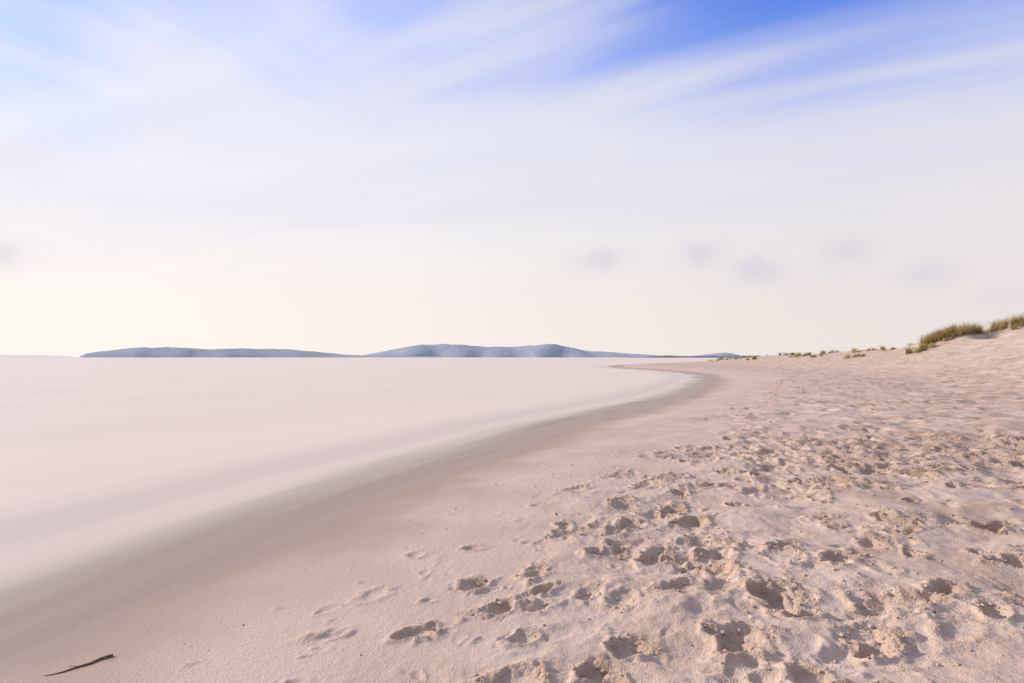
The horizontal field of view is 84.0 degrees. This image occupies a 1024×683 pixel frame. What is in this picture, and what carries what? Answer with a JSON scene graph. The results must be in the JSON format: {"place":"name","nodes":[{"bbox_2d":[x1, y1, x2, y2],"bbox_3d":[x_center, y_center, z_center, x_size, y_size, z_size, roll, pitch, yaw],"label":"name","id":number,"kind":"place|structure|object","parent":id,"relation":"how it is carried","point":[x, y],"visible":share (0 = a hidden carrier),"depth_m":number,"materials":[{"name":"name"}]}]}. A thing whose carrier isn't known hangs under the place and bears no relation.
{"place":"outdoors","nodes":[
{"label":"outdoors","id":0,"kind":"place"},
{"bbox_2d":[0,355,70,356],"bbox_3d":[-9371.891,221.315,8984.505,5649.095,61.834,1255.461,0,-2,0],"label":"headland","id":1,"kind":"structure","parent":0,"point":[31,356],"depth_m":8692.21,"materials":[{"name":"grey"}]},
{"bbox_2d":[80,347,432,356],"bbox_3d":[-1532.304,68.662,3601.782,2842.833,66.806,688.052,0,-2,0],"label":"headland hill","id":2,"kind":"structure","parent":0,"point":[170,352],"depth_m":3385.65,"materials":[{"name":"grey"}]},
{"bbox_2d":[0,357,733,600],"bbox_3d":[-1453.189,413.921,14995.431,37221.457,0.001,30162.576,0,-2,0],"label":"sea water","id":3,"kind":"structure","parent":0,"point":[104,460],"depth_m":12.94,"materials":[{"name":"white liquid"}]},
{"bbox_2d":[0,326,1023,682],"bbox_3d":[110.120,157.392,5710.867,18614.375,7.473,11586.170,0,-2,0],"label":"sand beach","id":4,"kind":"structure","parent":0,"point":[376,558],"depth_m":4.00,"materials":[{"name":"beige sand"}]},
{"bbox_2d":[45,654,113,675],"bbox_3d":[-2.167,1.626,2.863,0.291,0.033,0.052,1,-2,-30],"label":"driftwood stick","id":5,"kind":"object","parent":4,"relation":"on","point":[101,658],"visible":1,"depth_m":2.86,"materials":[{"name":"brown wood"}]},
{"bbox_2d":[628,355,750,357],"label":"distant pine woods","id":6,"kind":"object","parent":4,"relation":"on","point":[667,356],"visible":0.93,"depth_m":1668.95,"materials":[{"name":"plant"}]},
{"bbox_2d":[708,342,916,361],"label":"dune scrub","id":7,"kind":"object","parent":4,"relation":"on","point":[831,351],"visible":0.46,"depth_m":73.42,"materials":[{"name":"green plant"}]},
{"bbox_2d":[903,320,990,353],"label":"marram grass","id":8,"kind":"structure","parent":4,"relation":"on","point":[946,334],"depth_m":51.34,"materials":[{"name":"green plant"}]},
{"bbox_2d":[984,312,1023,333],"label":"marram grass","id":9,"kind":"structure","parent":4,"relation":"on","point":[1003,325],"depth_m":51.02,"materials":[{"name":"plant"}]},
{"bbox_2d":[0,0,1023,356],"label":"sky","id":10,"kind":"structure","parent":0,"point":[346,177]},
{"bbox_2d":[367,344,740,356],"bbox_3d":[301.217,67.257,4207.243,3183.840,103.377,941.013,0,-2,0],"label":"coastal hills","id":11,"kind":"structure","parent":0,"point":[459,350],"depth_m":3908.18,"materials":[{"name":"grey"}]}
]}

